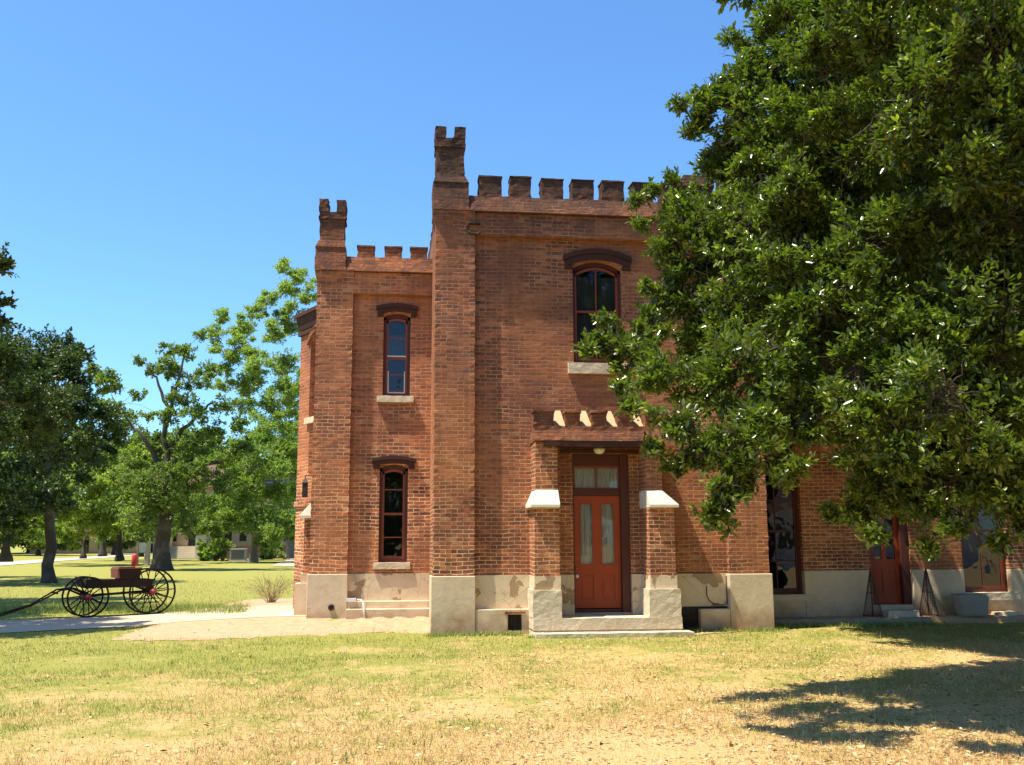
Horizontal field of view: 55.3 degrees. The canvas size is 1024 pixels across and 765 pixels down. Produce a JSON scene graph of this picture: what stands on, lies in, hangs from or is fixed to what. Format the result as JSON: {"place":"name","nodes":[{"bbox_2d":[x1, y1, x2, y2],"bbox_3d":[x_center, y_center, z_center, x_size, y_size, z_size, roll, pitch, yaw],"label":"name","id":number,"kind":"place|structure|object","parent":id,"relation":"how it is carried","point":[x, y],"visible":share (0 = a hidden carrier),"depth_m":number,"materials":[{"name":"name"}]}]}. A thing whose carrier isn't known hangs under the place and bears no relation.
{"place":"outdoors","nodes":[
{"label":"outdoors","id":0,"kind":"place"},
{"bbox_2d":[0,554,152,565],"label":"driveway","id":1,"kind":"structure","parent":0,"point":[28,561],"depth_m":83.73,"materials":[{"name":"grey concrete"}]},
{"bbox_2d":[217,598,292,606],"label":"sandy ground","id":2,"kind":"structure","parent":0,"point":[279,601],"depth_m":24.01,"materials":[{"name":"soil"}]},
{"bbox_2d":[233,570,292,602],"bbox_3d":[-5.848,4.970,23.754,1.444,0.828,1.420,8,-12,-42],"label":"bare shrub","id":3,"kind":"object","parent":2,"relation":"on","point":[271,600],"visible":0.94,"depth_m":23.66,"materials":[{"name":"brown plant"}]},
{"bbox_2d":[0,0,890,492],"label":"sky","id":4,"kind":"structure","parent":0,"point":[159,159],"materials":[{"name":"blue"}]},
{"bbox_2d":[0,545,1023,764],"bbox_3d":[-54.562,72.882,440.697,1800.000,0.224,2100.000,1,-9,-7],"label":"lawn","id":5,"kind":"structure","parent":0,"point":[191,571],"depth_m":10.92,"materials":[{"name":"plant"}]},
{"bbox_2d":[1,445,19,535],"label":"tree","id":6,"kind":"object","parent":5,"relation":"on","point":[6,454],"visible":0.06,"depth_m":134.34,"materials":[{"name":"green plant"}]},
{"bbox_2d":[0,461,43,551],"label":"tree","id":7,"kind":"object","parent":5,"relation":"on","point":[22,544],"visible":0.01,"depth_m":119.89,"materials":[{"name":"green plant"}]},
{"bbox_2d":[0,479,65,561],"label":"elm tree","id":8,"kind":"object","parent":5,"relation":"on","point":[6,555],"visible":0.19,"depth_m":44.72,"materials":[{"name":"green plant"}]},
{"bbox_2d":[0,242,88,463],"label":"oak tree","id":9,"kind":"object","parent":5,"relation":"on","point":[41,405],"visible":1,"depth_m":23.99,"materials":[{"name":"green plant"}]},
{"bbox_2d":[15,497,76,555],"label":"tree","id":10,"kind":"object","parent":5,"relation":"on","point":[38,545],"visible":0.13,"depth_m":112.83,"materials":[{"name":"green plant"}]},
{"bbox_2d":[3,437,92,552],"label":"tree","id":11,"kind":"object","parent":5,"relation":"on","point":[28,550],"visible":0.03,"depth_m":141.01,"materials":[{"name":"green plant"}]},
{"bbox_2d":[0,323,132,583],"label":"oak tree","id":12,"kind":"object","parent":5,"relation":"on","point":[61,360],"visible":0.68,"depth_m":38.47,"materials":[{"name":"green plant"}]},
{"bbox_2d":[55,493,119,558],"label":"elm tree","id":13,"kind":"object","parent":5,"relation":"on","point":[101,534],"visible":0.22,"depth_m":69.72,"materials":[{"name":"green plant"}]},
{"bbox_2d":[30,528,146,553],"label":"house","id":14,"kind":"structure","parent":5,"relation":"on","point":[91,548],"depth_m":132.28,"materials":[{"name":"brown tile"}]},
{"bbox_2d":[81,537,88,553],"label":"door","id":15,"kind":"structure","parent":14,"relation":"in","point":[87,541],"depth_m":132.38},
{"bbox_2d":[26,438,170,560],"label":"elm tree","id":16,"kind":"object","parent":5,"relation":"on","point":[105,482],"visible":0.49,"depth_m":65.62,"materials":[{"name":"green plant"}]},
{"bbox_2d":[68,491,146,554],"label":"tree","id":17,"kind":"object","parent":5,"relation":"on","point":[125,544],"visible":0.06,"depth_m":117.10,"materials":[{"name":"green plant"}]},
{"bbox_2d":[59,362,156,555],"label":"oak tree","id":18,"kind":"object","parent":5,"relation":"on","point":[102,378],"visible":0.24,"depth_m":82.17,"materials":[{"name":"green plant"}]},
{"bbox_2d":[95,494,156,556],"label":"elm tree","id":19,"kind":"object","parent":5,"relation":"on","point":[145,533],"visible":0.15,"depth_m":76.45,"materials":[{"name":"green plant"}]},
{"bbox_2d":[131,554,137,605],"bbox_3d":[-8.894,4.716,22.926,0.136,1.364,0.133,1,-9,-7],"label":"red post box","id":20,"kind":"object","parent":5,"relation":"on","point":[134,560],"visible":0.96,"depth_m":22.95,"materials":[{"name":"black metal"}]},
{"bbox_2d":[136,541,150,564],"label":"sign board","id":21,"kind":"object","parent":5,"relation":"on","point":[145,548],"visible":0.93,"depth_m":66.40,"materials":[{"name":"white paint"}]},
{"bbox_2d":[0,605,293,632],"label":"footpath","id":22,"kind":"structure","parent":5,"relation":"on","point":[7,626],"depth_m":19.46,"materials":[{"name":"concrete"}]},
{"bbox_2d":[0,567,175,617],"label":"farm wagon","id":23,"kind":"object","parent":22,"relation":"on","point":[129,577],"visible":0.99,"depth_m":21.39,"materials":[{"name":"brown wood"}]},
{"bbox_2d":[92,442,204,552],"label":"tree","id":24,"kind":"object","parent":5,"relation":"on","point":[187,460],"visible":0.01,"depth_m":142.56,"materials":[{"name":"green plant"}]},
{"bbox_2d":[109,427,197,550],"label":"tree","id":25,"kind":"object","parent":5,"relation":"on","point":[148,450],"depth_m":159.66,"materials":[{"name":"green plant"}]},
{"bbox_2d":[106,328,260,570],"bbox_3d":[-18.746,3.794,56.187,9.094,14.088,6.562,1,-9,-7],"label":"old oak","id":26,"kind":"object","parent":5,"relation":"on","point":[169,486],"visible":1,"depth_m":54.73,"materials":[{"name":"green plant"}]},
{"bbox_2d":[149,447,225,543],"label":"tree","id":27,"kind":"object","parent":5,"relation":"on","point":[206,459],"visible":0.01,"depth_m":135.40,"materials":[{"name":"green plant"}]},
{"bbox_2d":[167,424,261,456],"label":"tree","id":28,"kind":"object","parent":5,"relation":"on","point":[219,441],"visible":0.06,"depth_m":151.00,"materials":[{"name":"green plant"}]},
{"bbox_2d":[196,537,235,560],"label":"round shrub","id":29,"kind":"object","parent":5,"relation":"on","point":[212,551],"visible":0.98,"depth_m":80.18,"materials":[{"name":"green plant"}]},
{"bbox_2d":[153,463,294,558],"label":"tan hall","id":30,"kind":"structure","parent":5,"relation":"on","point":[181,547],"depth_m":91.74,"materials":[{"name":"beige"}]},
{"bbox_2d":[188,534,195,545],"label":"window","id":31,"kind":"structure","parent":30,"relation":"in","point":[192,542],"depth_m":92.17,"materials":[{"name":"black glass"}]},
{"bbox_2d":[225,530,231,540],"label":"window","id":32,"kind":"structure","parent":30,"relation":"in","point":[229,536],"depth_m":92.64,"materials":[{"name":"black glass"}]},
{"bbox_2d":[240,531,246,540],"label":"window","id":33,"kind":"structure","parent":30,"relation":"in","point":[242,538],"depth_m":92.78,"materials":[{"name":"black glass"}]},
{"bbox_2d":[171,477,296,557],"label":"elm tree","id":34,"kind":"object","parent":5,"relation":"on","point":[214,532],"visible":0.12,"depth_m":82.07,"materials":[{"name":"green plant"}]},
{"bbox_2d":[229,549,246,560],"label":"air conditioner","id":35,"kind":"object","parent":5,"relation":"on","point":[238,554],"visible":0.98,"depth_m":78.22,"materials":[{"name":"grey metal"}]},
{"bbox_2d":[183,374,299,561],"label":"elm tree","id":36,"kind":"object","parent":5,"relation":"on","point":[269,466],"visible":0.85,"depth_m":72.94,"materials":[{"name":"green plant"}]},
{"bbox_2d":[112,617,406,640],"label":"bare soil","id":37,"kind":"structure","parent":5,"relation":"on","point":[237,627],"depth_m":16.93,"materials":[{"name":"beige soil"}]},
{"bbox_2d":[353,616,429,633],"bbox_3d":[-2.317,4.290,17.149,1.820,0.264,1.270,1,-9,-7],"label":"sand mound","id":38,"kind":"object","parent":37,"relation":"on","point":[418,624],"visible":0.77,"depth_m":17.24,"materials":[{"name":"soil"}]},
{"bbox_2d":[203,256,316,558],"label":"pecan tree","id":39,"kind":"object","parent":5,"relation":"on","point":[250,384],"visible":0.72,"depth_m":92.87,"materials":[{"name":"green plant"}]},
{"bbox_2d":[230,450,291,461],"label":"tree","id":40,"kind":"object","parent":5,"relation":"on","point":[284,457],"visible":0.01,"depth_m":149.71,"materials":[{"name":"green plant"}]},
{"bbox_2d":[257,540,285,558],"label":"round shrub","id":41,"kind":"object","parent":5,"relation":"on","point":[272,555],"visible":0.62,"depth_m":86.56,"materials":[{"name":"green plant"}]},
{"bbox_2d":[271,558,293,565],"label":"footpath","id":42,"kind":"structure","parent":5,"relation":"on","point":[289,562],"depth_m":69.00,"materials":[{"name":"concrete"}]},
{"bbox_2d":[0,614,1023,764],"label":"fallen leaves","id":43,"kind":"object","parent":5,"relation":"on","point":[779,753],"visible":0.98,"depth_m":8.84,"materials":[{"name":"brown plant"}]},
{"bbox_2d":[0,598,1023,764],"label":"weeds","id":44,"kind":"object","parent":5,"relation":"on","point":[59,608],"visible":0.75,"depth_m":15.80,"materials":[{"name":"green plant"}]},
{"bbox_2d":[276,126,1023,638],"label":"brick castle house","id":45,"kind":"structure","parent":5,"relation":"on","point":[470,442],"depth_m":18.00,"materials":[{"name":"brick"}]},
{"bbox_2d":[304,416,313,423],"bbox_3d":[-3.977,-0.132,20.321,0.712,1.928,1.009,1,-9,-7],"label":"window sill","id":46,"kind":"structure","parent":45,"relation":"in","point":[308,420],"depth_m":20.34,"materials":[{"name":"beige stone"}]},
{"bbox_2d":[372,456,415,568],"bbox_3d":[-2.249,2.453,18.483,0.840,2.116,0.255,1,-9,-7],"label":"window","id":47,"kind":"structure","parent":45,"relation":"in","point":[389,562],"depth_m":18.51,"materials":[{"name":"red paint"}]},
{"bbox_2d":[376,303,418,402],"bbox_3d":[-2.245,-0.559,19.013,0.820,1.941,0.337,1,-9,-7],"label":"window","id":48,"kind":"structure","parent":45,"relation":"in","point":[396,347],"depth_m":19.02,"materials":[{"name":"grey glass"}]},
{"bbox_2d":[563,248,631,374],"bbox_3d":[1.582,-1.307,18.204,1.300,2.371,0.347,1,-9,-7],"label":"window","id":49,"kind":"structure","parent":45,"relation":"in","point":[590,294],"depth_m":18.29,"materials":[{"name":"black glass"}]},
{"bbox_2d":[574,496,621,607],"bbox_3d":[1.537,3.039,17.561,0.844,1.985,0.151,1,-9,-7],"label":"door","id":50,"kind":"structure","parent":45,"relation":"in","point":[596,518],"depth_m":17.58,"materials":[{"name":"red paint"}]},
{"bbox_2d":[765,456,809,600],"bbox_3d":[5.166,2.822,19.019,1.260,2.771,0.265,1,-9,-7],"label":"window","id":51,"kind":"structure","parent":45,"relation":"in","point":[779,594],"depth_m":19.02,"materials":[{"name":"red paint"}]},
{"bbox_2d":[869,505,901,603],"bbox_3d":[7.345,3.054,19.376,0.620,2.610,0.040,1,-9,-7],"label":"door","id":52,"kind":"structure","parent":45,"relation":"in","point":[885,572],"depth_m":19.24,"materials":[{"name":"red paint"}]},
{"bbox_2d":[961,510,1020,599],"bbox_3d":[9.381,2.915,19.568,1.282,2.811,0.347,1,-9,-7],"label":"window","id":53,"kind":"structure","parent":45,"relation":"in","point":[995,592],"depth_m":19.45,"materials":[{"name":"red paint"}]},
{"bbox_2d":[695,630,743,634],"bbox_3d":[4.050,4.451,17.693,3.275,0.001,1.062,6,-11,-33],"label":"sandy edge","id":54,"kind":"object","parent":5,"relation":"on","point":[706,632],"visible":0.15,"depth_m":16.88,"materials":[{"name":"sand"}]},
{"bbox_2d":[571,0,1023,564],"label":"live oak","id":55,"kind":"object","parent":5,"relation":"on","point":[867,242],"visible":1,"depth_m":8.70,"materials":[{"name":"green plant"}]},
{"bbox_2d":[774,617,929,625],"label":"kerb","id":56,"kind":"structure","parent":5,"relation":"on","point":[873,620],"depth_m":18.24,"materials":[{"name":"grey concrete"}]},
{"bbox_2d":[774,614,1023,623],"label":"terrace ground","id":57,"kind":"structure","parent":0,"point":[990,618],"depth_m":18.66,"materials":[{"name":"concrete"}]},
{"bbox_2d":[863,568,882,616],"bbox_3d":[6.899,4.022,18.736,0.372,0.921,0.372,1,-9,-7],"label":"wire cage","id":58,"kind":"object","parent":57,"relation":"on","point":[871,583],"visible":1,"depth_m":18.71,"materials":[{"name":"black metal"}]},
{"bbox_2d":[881,609,919,616],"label":"stone slab","id":59,"kind":"structure","parent":57,"relation":"on","point":[902,613],"depth_m":18.64,"materials":[{"name":"grey stone"}]},
{"bbox_2d":[919,566,938,615],"bbox_3d":[8.025,4.029,18.874,0.372,0.941,0.372,1,-9,-7],"label":"wire cage","id":60,"kind":"object","parent":57,"relation":"on","point":[927,591],"visible":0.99,"depth_m":18.85,"materials":[{"name":"black metal"}]},
{"bbox_2d":[951,593,988,616],"bbox_3d":[8.839,4.292,18.823,0.590,0.456,0.378,0,-9,0],"label":"stone trough","id":61,"kind":"object","parent":57,"relation":"on","point":[971,605],"visible":1,"depth_m":18.66,"materials":[{"name":"grey stone"}]},
{"bbox_2d":[991,611,1022,614],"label":"stone slab","id":62,"kind":"structure","parent":57,"relation":"on","point":[1007,613],"depth_m":18.91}
]}

